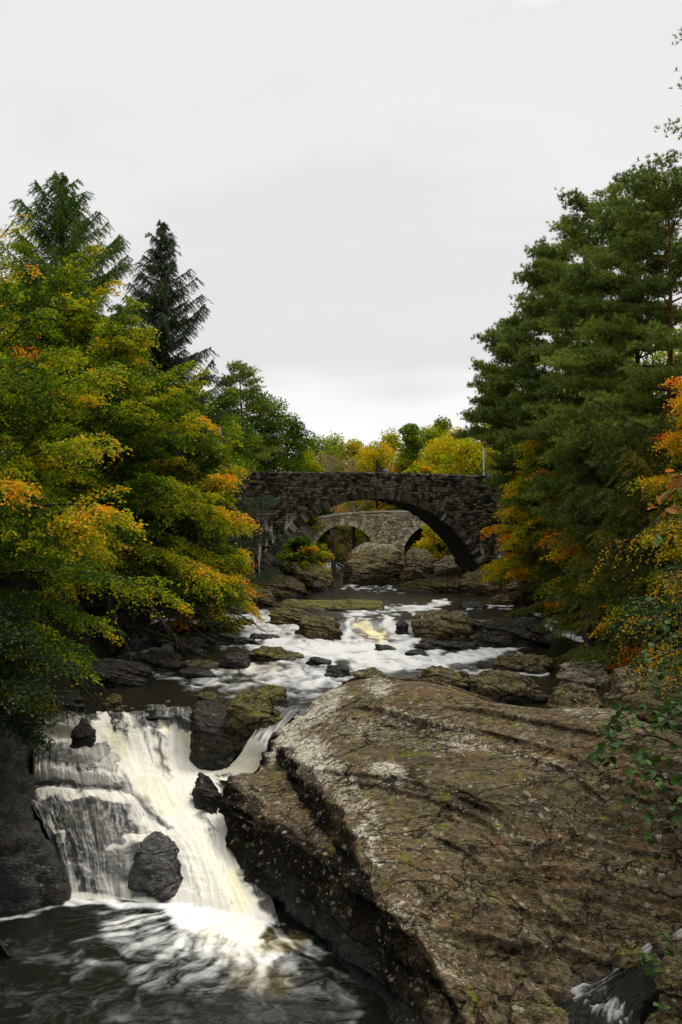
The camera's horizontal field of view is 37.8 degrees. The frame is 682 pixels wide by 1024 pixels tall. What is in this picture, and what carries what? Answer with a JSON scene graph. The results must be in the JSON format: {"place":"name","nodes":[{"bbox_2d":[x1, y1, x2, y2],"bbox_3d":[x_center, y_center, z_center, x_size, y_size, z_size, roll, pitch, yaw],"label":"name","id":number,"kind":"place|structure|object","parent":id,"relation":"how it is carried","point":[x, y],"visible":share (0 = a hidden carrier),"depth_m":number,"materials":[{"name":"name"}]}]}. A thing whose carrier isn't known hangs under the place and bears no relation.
{"place":"outdoors","nodes":[
{"label":"outdoors","id":0,"kind":"place"},
{"bbox_2d":[31,700,279,926],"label":"waterfall","id":1,"kind":"structure","parent":0,"point":[109,801],"depth_m":31.24,"materials":[{"name":"liquid"}]},
{"bbox_2d":[69,718,95,748],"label":"rock","id":2,"kind":"object","parent":1,"relation":"in","point":[82,734],"visible":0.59,"depth_m":35.13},
{"bbox_2d":[191,772,221,813],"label":"rock","id":3,"kind":"object","parent":1,"relation":"in","point":[206,795],"visible":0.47,"depth_m":32.09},
{"bbox_2d":[0,898,393,1023],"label":"pool","id":4,"kind":"structure","parent":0,"point":[94,961],"depth_m":23.86,"materials":[{"name":"liquid"}]},
{"bbox_2d":[210,706,299,780],"bbox_3d":[-2.737,8.453,36.361,2.166,1.829,4.668,0,0,28],"label":"water chute","id":5,"kind":"object","parent":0,"point":[248,759],"visible":0.72,"depth_m":35.25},
{"bbox_2d":[0,497,678,772],"bbox_3d":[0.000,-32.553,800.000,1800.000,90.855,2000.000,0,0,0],"label":"ground","id":6,"kind":"structure","parent":0,"point":[100,650],"depth_m":50.55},
{"bbox_2d":[0,212,46,399],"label":"beech tree","id":7,"kind":"object","parent":6,"relation":"on","point":[2,244],"visible":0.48,"depth_m":40.82,"materials":[{"name":"green plant"}]},
{"bbox_2d":[0,665,70,956],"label":"bank rock","id":8,"kind":"object","parent":6,"relation":"on","point":[32,873],"visible":0.38,"depth_m":28.41,"materials":[{"name":"stone"}]},
{"bbox_2d":[0,587,93,763],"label":"shrub","id":9,"kind":"object","parent":6,"relation":"on","point":[24,683],"visible":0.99,"depth_m":28.76,"materials":[{"name":"green plant"}]},
{"bbox_2d":[0,218,158,580],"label":"beech tree","id":10,"kind":"object","parent":6,"relation":"on","point":[67,280],"visible":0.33,"depth_m":51.09,"materials":[{"name":"green plant"}]},
{"bbox_2d":[0,171,189,435],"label":"larch tree","id":11,"kind":"object","parent":6,"relation":"on","point":[62,212],"visible":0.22,"depth_m":63.11,"materials":[{"name":"green plant"}]},
{"bbox_2d":[0,241,194,730],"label":"beech tree","id":12,"kind":"object","parent":6,"relation":"on","point":[44,535],"visible":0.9,"depth_m":34.55,"materials":[{"name":"green plant"}]},
{"bbox_2d":[0,292,258,662],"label":"beech tree","id":13,"kind":"object","parent":6,"relation":"on","point":[127,346],"visible":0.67,"depth_m":48.65,"materials":[{"name":"green plant"}]},
{"bbox_2d":[128,831,183,901],"bbox_3d":[-5.350,10.561,28.602,1.743,2.655,1.523,0,0,0],"label":"rock","id":14,"kind":"object","parent":6,"relation":"on","point":[155,871],"visible":0.5,"depth_m":28.27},
{"bbox_2d":[73,219,283,611],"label":"spruce tree","id":15,"kind":"object","parent":6,"relation":"on","point":[160,314],"visible":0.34,"depth_m":65.53,"materials":[{"name":"green plant"}]},
{"bbox_2d":[98,361,266,644],"bbox_3d":[-8.641,1.080,56.311,8.977,18.963,11.646,0,0,25],"label":"beech tree","id":16,"kind":"object","parent":6,"relation":"on","point":[218,476],"visible":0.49,"depth_m":55.75,"materials":[{"name":"green plant"}]},
{"bbox_2d":[156,555,268,638],"bbox_3d":[-8.207,5.875,58.428,7.612,7.222,7.963,0,0,42],"label":"shrub","id":17,"kind":"object","parent":6,"relation":"on","point":[217,613],"visible":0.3,"depth_m":57.33,"materials":[{"name":"green plant"}]},
{"bbox_2d":[194,386,248,470],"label":"woodland tree","id":18,"kind":"object","parent":6,"relation":"on","point":[234,462],"visible":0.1,"depth_m":84.41,"materials":[{"name":"green plant"}]},
{"bbox_2d":[205,413,263,471],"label":"oak tree","id":19,"kind":"object","parent":6,"relation":"on","point":[249,435],"visible":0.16,"depth_m":91.39,"materials":[{"name":"green plant"}]},
{"bbox_2d":[211,551,261,588],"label":"shrub","id":20,"kind":"object","parent":6,"relation":"on","point":[233,569],"visible":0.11,"depth_m":74.27,"materials":[{"name":"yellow plant"}]},
{"bbox_2d":[212,359,291,471],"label":"oak tree","id":21,"kind":"object","parent":6,"relation":"on","point":[244,373],"visible":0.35,"depth_m":97.14,"materials":[{"name":"green plant"}]},
{"bbox_2d":[234,390,305,471],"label":"oak tree","id":22,"kind":"object","parent":6,"relation":"on","point":[275,415],"visible":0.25,"depth_m":98.73,"materials":[{"name":"green plant"}]},
{"bbox_2d":[250,573,308,598],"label":"rock","id":23,"kind":"object","parent":6,"relation":"on","point":[287,586],"visible":0.24,"depth_m":76.72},
{"bbox_2d":[263,411,319,542],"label":"oak tree","id":24,"kind":"object","parent":6,"relation":"on","point":[296,445],"visible":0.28,"depth_m":101.10,"materials":[{"name":"green plant"}]},
{"bbox_2d":[273,535,334,575],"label":"shrub","id":25,"kind":"object","parent":6,"relation":"on","point":[302,547],"visible":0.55,"depth_m":87.23,"materials":[{"name":"green plant"}]},
{"bbox_2d":[288,561,335,589],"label":"rock","id":26,"kind":"object","parent":6,"relation":"on","point":[307,577],"visible":0.32,"depth_m":84.87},
{"bbox_2d":[296,461,333,549],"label":"autumn tree","id":27,"kind":"object","parent":6,"relation":"on","point":[315,465],"visible":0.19,"depth_m":103.29,"materials":[{"name":"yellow plant"}]},
{"bbox_2d":[298,434,345,531],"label":"autumn tree","id":28,"kind":"object","parent":6,"relation":"on","point":[317,447],"visible":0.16,"depth_m":121.22,"materials":[{"name":"green plant"}]},
{"bbox_2d":[320,451,350,572],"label":"tree","id":29,"kind":"object","parent":6,"relation":"on","point":[332,549],"visible":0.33,"depth_m":107.88,"materials":[{"name":"green plant"}]},
{"bbox_2d":[315,431,358,564],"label":"birch tree","id":30,"kind":"object","parent":6,"relation":"on","point":[335,441],"visible":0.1,"depth_m":125.43,"materials":[{"name":"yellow plant"}]},
{"bbox_2d":[328,525,367,568],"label":"bush","id":31,"kind":"object","parent":6,"relation":"on","point":[348,536],"visible":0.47,"depth_m":115.71,"materials":[{"name":"green plant"}]},
{"bbox_2d":[190,471,515,578],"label":"stone bridge","id":32,"kind":"structure","parent":6,"relation":"on","point":[455,512],"depth_m":80.52,"materials":[{"name":"stone"}]},
{"bbox_2d":[337,458,370,556],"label":"tree","id":33,"kind":"object","parent":6,"relation":"on","point":[353,538],"visible":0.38,"depth_m":105.92,"materials":[{"name":"green plant"}]},
{"bbox_2d":[337,438,372,544],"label":"autumn tree","id":34,"kind":"object","parent":6,"relation":"on","point":[353,447],"visible":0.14,"depth_m":127.46,"materials":[{"name":"yellow plant"}]},
{"bbox_2d":[290,510,425,563],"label":"old stone bridge","id":35,"kind":"structure","parent":6,"relation":"on","point":[398,528],"depth_m":102.02,"materials":[{"name":"stone"}]},
{"bbox_2d":[343,440,402,542],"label":"autumn tree","id":36,"kind":"object","parent":6,"relation":"on","point":[379,455],"visible":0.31,"depth_m":119.08,"materials":[{"name":"yellow plant"}]},
{"bbox_2d":[367,426,402,471],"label":"birch tree","id":37,"kind":"object","parent":6,"relation":"on","point":[392,439],"visible":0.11,"depth_m":129.31,"materials":[{"name":"yellow plant"}]},
{"bbox_2d":[386,423,425,509],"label":"larch tree","id":38,"kind":"object","parent":6,"relation":"on","point":[409,455],"visible":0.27,"depth_m":117.47,"materials":[{"name":"green plant"}]},
{"bbox_2d":[394,466,425,554],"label":"autumn tree","id":39,"kind":"object","parent":6,"relation":"on","point":[414,538],"visible":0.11,"depth_m":103.67,"materials":[{"name":"yellow plant"}]},
{"bbox_2d":[402,424,442,470],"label":"autumn tree","id":40,"kind":"object","parent":6,"relation":"on","point":[429,434],"visible":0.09,"depth_m":124.85,"materials":[{"name":"green plant"}]},
{"bbox_2d":[411,523,452,560],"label":"bush","id":41,"kind":"object","parent":6,"relation":"on","point":[432,540],"visible":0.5,"depth_m":93.35,"materials":[{"name":"yellow plant"}]},
{"bbox_2d":[412,435,469,556],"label":"autumn tree","id":42,"kind":"object","parent":6,"relation":"on","point":[435,451],"visible":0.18,"depth_m":108.33,"materials":[{"name":"yellow plant"}]},
{"bbox_2d":[433,415,452,439],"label":"birch tree","id":43,"kind":"object","parent":6,"relation":"on","point":[444,425],"visible":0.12,"depth_m":127.51,"materials":[{"name":"green plant"}]},
{"bbox_2d":[217,675,681,1023],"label":"boulder","id":44,"kind":"object","parent":6,"relation":"on","point":[483,918],"visible":0.87,"depth_m":25.68,"materials":[{"name":"stone"}]},
{"bbox_2d":[417,665,469,691],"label":"rock","id":45,"kind":"object","parent":44,"relation":"on","point":[452,677],"visible":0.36,"depth_m":39.98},
{"bbox_2d":[544,682,604,708],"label":"rock","id":46,"kind":"object","parent":44,"relation":"on","point":[569,695],"visible":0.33,"depth_m":33.04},
{"bbox_2d":[611,939,644,972],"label":"rock","id":47,"kind":"object","parent":44,"relation":"on","point":[626,957],"visible":0.37,"depth_m":22.96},
{"bbox_2d":[603,667,681,735],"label":"rock","id":48,"kind":"object","parent":44,"relation":"on","point":[636,697],"visible":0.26,"depth_m":31.49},
{"bbox_2d":[650,934,681,957],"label":"rock","id":49,"kind":"object","parent":44,"relation":"on","point":[659,943],"visible":0.45,"depth_m":22.90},
{"bbox_2d":[429,437,500,474],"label":"birch tree","id":50,"kind":"object","parent":6,"relation":"on","point":[469,454],"visible":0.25,"depth_m":103.36,"materials":[{"name":"yellow plant"}]},
{"bbox_2d":[457,423,509,475],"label":"autumn tree","id":51,"kind":"object","parent":6,"relation":"on","point":[486,449],"visible":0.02,"depth_m":107.45,"materials":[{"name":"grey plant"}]},
{"bbox_2d":[450,363,519,593],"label":"pine tree","id":52,"kind":"object","parent":6,"relation":"on","point":[472,431],"visible":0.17,"depth_m":72.52,"materials":[{"name":"green plant"}]},
{"bbox_2d":[456,299,561,608],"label":"pine tree","id":53,"kind":"object","parent":6,"relation":"on","point":[492,374],"visible":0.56,"depth_m":66.91,"materials":[{"name":"green plant"}]},
{"bbox_2d":[489,471,543,542],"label":"oak tree","id":54,"kind":"object","parent":6,"relation":"on","point":[516,513],"visible":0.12,"depth_m":67.44,"materials":[{"name":"orange plant"}]},
{"bbox_2d":[494,452,545,545],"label":"oak tree","id":55,"kind":"object","parent":6,"relation":"on","point":[504,508],"visible":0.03,"depth_m":69.66,"materials":[{"name":"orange plant"}]},
{"bbox_2d":[506,580,536,604],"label":"rock","id":56,"kind":"object","parent":6,"relation":"on","point":[512,594],"visible":0.09,"depth_m":71.38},
{"bbox_2d":[478,509,587,603],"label":"oak tree","id":57,"kind":"object","parent":6,"relation":"on","point":[517,566],"visible":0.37,"depth_m":65.83,"materials":[{"name":"green plant"}]},
{"bbox_2d":[508,988,569,1023],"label":"rock","id":58,"kind":"object","parent":6,"relation":"on","point":[536,1006],"visible":0.99,"depth_m":21.01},
{"bbox_2d":[495,420,583,569],"bbox_3d":[11.661,-1.188,58.171,5.555,9.190,6.420,0,0,0],"label":"birch tree","id":59,"kind":"object","parent":6,"relation":"on","point":[535,521],"visible":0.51,"depth_m":57.44,"materials":[{"name":"green plant"}]},
{"bbox_2d":[494,230,599,613],"bbox_3d":[13.677,-4.467,61.835,8.218,25.684,9.664,0,0,0],"label":"pine tree","id":60,"kind":"object","parent":6,"relation":"on","point":[529,382],"visible":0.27,"depth_m":61.28,"materials":[{"name":"green plant"}]},
{"bbox_2d":[503,427,594,632],"bbox_3d":[14.666,1.668,62.025,8.988,17.154,10.056,0,0,0],"label":"birch tree","id":61,"kind":"object","parent":6,"relation":"on","point":[533,608],"visible":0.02,"depth_m":62.42,"materials":[{"name":"green plant"}]},
{"bbox_2d":[493,182,681,528],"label":"pine tree","id":62,"kind":"object","parent":6,"relation":"on","point":[571,225],"visible":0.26,"depth_m":54.76,"materials":[{"name":"green plant"}]},
{"bbox_2d":[529,524,671,636],"bbox_3d":[13.492,3.731,52.139,7.766,6.875,10.231,0,0,0],"label":"larch tree","id":63,"kind":"object","parent":6,"relation":"on","point":[559,555],"visible":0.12,"depth_m":51.20,"materials":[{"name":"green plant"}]},
{"bbox_2d":[524,181,681,552],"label":"pine tree","id":64,"kind":"object","parent":6,"relation":"on","point":[550,392],"visible":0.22,"depth_m":50.02,"materials":[{"name":"green plant"}]},
{"bbox_2d":[526,149,681,561],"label":"pine tree","id":65,"kind":"object","parent":6,"relation":"on","point":[634,220],"visible":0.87,"depth_m":45.25,"materials":[{"name":"green plant"}]},
{"bbox_2d":[532,391,681,665],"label":"spruce tree","id":66,"kind":"object","parent":6,"relation":"on","point":[576,625],"visible":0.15,"depth_m":49.76,"materials":[{"name":"green plant"}]},
{"bbox_2d":[550,399,681,690],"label":"spruce tree","id":67,"kind":"object","parent":6,"relation":"on","point":[637,443],"visible":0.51,"depth_m":39.54,"materials":[{"name":"green plant"}]},
{"bbox_2d":[587,575,673,669],"bbox_3d":[13.959,4.426,38.956,8.285,5.266,7.607,0,0,0],"label":"shrub","id":68,"kind":"object","parent":6,"relation":"on","point":[614,615],"visible":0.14,"depth_m":38.56,"materials":[{"name":"green plant"}]},
{"bbox_2d":[585,518,681,704],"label":"birch tree","id":69,"kind":"object","parent":6,"relation":"on","point":[670,652],"visible":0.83,"depth_m":19.48,"materials":[{"name":"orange plant"}]},
{"bbox_2d":[587,651,681,859],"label":"alder branch","id":70,"kind":"object","parent":6,"relation":"on","point":[600,754],"visible":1,"depth_m":8.51,"materials":[{"name":"green plant"}]},
{"bbox_2d":[598,562,681,705],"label":"holly bush","id":71,"kind":"object","parent":6,"relation":"on","point":[651,605],"visible":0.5,"depth_m":26.37,"materials":[{"name":"green plant"}]},
{"bbox_2d":[618,376,681,672],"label":"beech tree","id":72,"kind":"object","parent":6,"relation":"on","point":[660,485],"visible":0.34,"depth_m":36.18,"materials":[{"name":"orange plant"}]},
{"bbox_2d":[636,921,681,1022],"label":"alder sapling","id":73,"kind":"object","parent":6,"relation":"on","point":[657,968],"visible":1,"depth_m":12.93,"materials":[{"name":"green plant"}]},
{"bbox_2d":[639,594,681,675],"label":"alder branch","id":74,"kind":"object","parent":6,"relation":"on","point":[667,627],"visible":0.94,"depth_m":12.01,"materials":[{"name":"green plant"}]},
{"bbox_2d":[645,945,681,1023],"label":"rock","id":75,"kind":"object","parent":6,"relation":"on","point":[667,984],"visible":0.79,"depth_m":20.84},
{"bbox_2d":[647,465,681,545],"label":"oak branch","id":76,"kind":"object","parent":6,"relation":"on","point":[672,486],"visible":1,"depth_m":7.08,"materials":[{"name":"orange plant"}]},
{"bbox_2d":[654,28,681,139],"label":"pine tree","id":77,"kind":"object","parent":6,"relation":"on","point":[675,121],"visible":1,"depth_m":30.63,"materials":[{"name":"green plant"}]},
{"bbox_2d":[0,0,681,471],"label":"sky","id":78,"kind":"structure","parent":0,"point":[355,190],"materials":[{"name":"white"}]},
{"bbox_2d":[80,563,615,718],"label":"river","id":79,"kind":"structure","parent":0,"point":[303,683],"depth_m":52.26,"materials":[{"name":"liquid"}]},
{"bbox_2d":[44,689,86,714],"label":"rock","id":80,"kind":"object","parent":79,"relation":"in","point":[73,699],"visible":0.27,"depth_m":37.85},
{"bbox_2d":[102,693,124,712],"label":"rock","id":81,"kind":"object","parent":79,"relation":"in","point":[114,701],"visible":0.4,"depth_m":37.94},
{"bbox_2d":[89,658,151,687],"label":"rock","id":82,"kind":"object","parent":79,"relation":"in","point":[120,673],"visible":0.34,"depth_m":43.56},
{"bbox_2d":[133,648,185,673],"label":"rock","id":83,"kind":"object","parent":79,"relation":"in","point":[158,661],"visible":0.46,"depth_m":47.39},
{"bbox_2d":[173,636,208,654],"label":"rock","id":84,"kind":"object","parent":79,"relation":"in","point":[201,644],"visible":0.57,"depth_m":52.02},
{"bbox_2d":[176,667,215,678],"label":"rock","id":85,"kind":"object","parent":79,"relation":"in","point":[193,672],"visible":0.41,"depth_m":45.69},
{"bbox_2d":[184,659,218,669],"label":"rock","id":86,"kind":"object","parent":79,"relation":"in","point":[206,664],"visible":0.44,"depth_m":47.85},
{"bbox_2d":[197,691,219,701],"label":"rock","id":87,"kind":"object","parent":79,"relation":"in","point":[209,695],"visible":0.45,"depth_m":39.79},
{"bbox_2d":[189,700,239,770],"bbox_3d":[-4.454,8.598,36.609,2.400,3.261,2.540,0,0,0],"label":"rock","id":88,"kind":"object","parent":79,"relation":"in","point":[212,747],"visible":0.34,"depth_m":35.82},
{"bbox_2d":[218,652,250,668],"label":"rock","id":89,"kind":"object","parent":79,"relation":"in","point":[237,660],"visible":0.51,"depth_m":48.12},
{"bbox_2d":[212,633,258,645],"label":"rock","id":90,"kind":"object","parent":79,"relation":"in","point":[227,639],"visible":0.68,"depth_m":54.37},
{"bbox_2d":[226,588,277,606],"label":"rock","id":91,"kind":"object","parent":79,"relation":"on","point":[268,600],"visible":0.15,"depth_m":69.76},
{"bbox_2d":[225,689,282,750],"bbox_3d":[-3.237,7.588,36.582,2.393,2.099,2.121,0,0,0],"label":"rock","id":92,"kind":"object","parent":79,"relation":"in","point":[250,711],"visible":0.61,"depth_m":35.90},
{"bbox_2d":[246,646,295,661],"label":"rock","id":93,"kind":"object","parent":79,"relation":"in","point":[267,653],"visible":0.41,"depth_m":50.07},
{"bbox_2d":[258,684,288,703],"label":"rock","id":94,"kind":"object","parent":79,"relation":"in","point":[278,694],"visible":0.28,"depth_m":39.71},
{"bbox_2d":[266,607,308,624],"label":"rock","id":95,"kind":"object","parent":79,"relation":"in","point":[284,615],"visible":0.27,"depth_m":60.61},
{"bbox_2d":[294,614,342,640],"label":"rock","id":96,"kind":"object","parent":79,"relation":"in","point":[318,626],"visible":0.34,"depth_m":56.50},
{"bbox_2d":[276,599,384,610],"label":"rock","id":97,"kind":"object","parent":79,"relation":"in","point":[343,605],"visible":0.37,"depth_m":67.72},
{"bbox_2d":[326,665,350,675],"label":"rock","id":98,"kind":"object","parent":79,"relation":"in","point":[342,669],"visible":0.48,"depth_m":46.08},
{"bbox_2d":[352,667,385,676],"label":"rock","id":99,"kind":"object","parent":79,"relation":"in","point":[370,671],"visible":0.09,"depth_m":39.86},
{"bbox_2d":[343,542,402,584],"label":"rock","id":100,"kind":"object","parent":79,"relation":"in","point":[368,563],"visible":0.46,"depth_m":91.37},
{"bbox_2d":[398,548,435,584],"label":"rock","id":101,"kind":"object","parent":79,"relation":"in","point":[418,563],"visible":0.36,"depth_m":90.14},
{"bbox_2d":[396,576,460,592],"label":"rock","id":102,"kind":"object","parent":79,"relation":"in","point":[444,584],"visible":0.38,"depth_m":82.59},
{"bbox_2d":[412,640,476,649],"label":"rock","id":103,"kind":"object","parent":79,"relation":"in","point":[436,644],"visible":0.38,"depth_m":53.39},
{"bbox_2d":[410,609,479,639],"bbox_3d":[6.318,7.045,57.911,4.522,2.713,2.712,0,0,-10],"label":"rock","id":104,"kind":"object","parent":79,"relation":"in","point":[432,624],"visible":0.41,"depth_m":57.20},
{"bbox_2d":[433,555,458,578],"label":"rock","id":105,"kind":"object","parent":79,"relation":"in","point":[445,566],"visible":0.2,"depth_m":87.72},
{"bbox_2d":[458,569,501,595],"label":"rock","id":106,"kind":"object","parent":79,"relation":"in","point":[470,584],"visible":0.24,"depth_m":79.15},
{"bbox_2d":[488,594,514,605],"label":"rock","id":107,"kind":"object","parent":79,"relation":"in","point":[506,600],"visible":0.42,"depth_m":70.81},
{"bbox_2d":[468,669,549,703],"bbox_3d":[6.607,7.305,40.257,3.700,1.766,2.287,0,0,0],"label":"rock","id":108,"kind":"object","parent":79,"relation":"in","point":[501,686],"visible":0.48,"depth_m":39.60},
{"bbox_2d":[468,617,550,647],"bbox_3d":[9.281,7.106,54.933,5.205,2.572,2.600,0,0,0],"label":"rock","id":109,"kind":"object","parent":79,"relation":"in","point":[504,632],"visible":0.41,"depth_m":54.28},
{"bbox_2d":[491,653,555,673],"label":"rock","id":110,"kind":"object","parent":79,"relation":"in","point":[530,663],"visible":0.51,"depth_m":47.13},
{"bbox_2d":[551,658,611,700],"bbox_3d":[9.379,6.641,38.050,2.856,1.993,2.128,0,0,0],"label":"rock","id":111,"kind":"object","parent":79,"relation":"on","point":[590,676],"visible":0.34,"depth_m":37.70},
{"bbox_2d":[580,611,628,667],"bbox_3d":[13.119,6.881,49.019,3.030,4.126,2.418,0,0,-9],"label":"rock","id":112,"kind":"object","parent":79,"relation":"in","point":[591,642],"visible":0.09,"depth_m":48.42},
{"bbox_2d":[556,928,681,1023],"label":"stream","id":113,"kind":"structure","parent":0,"point":[632,996],"depth_m":21.93,"materials":[{"name":"liquid"}]},
{"bbox_2d":[587,990,606,1005],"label":"rock","id":114,"kind":"object","parent":113,"relation":"in","point":[597,997],"visible":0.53,"depth_m":21.92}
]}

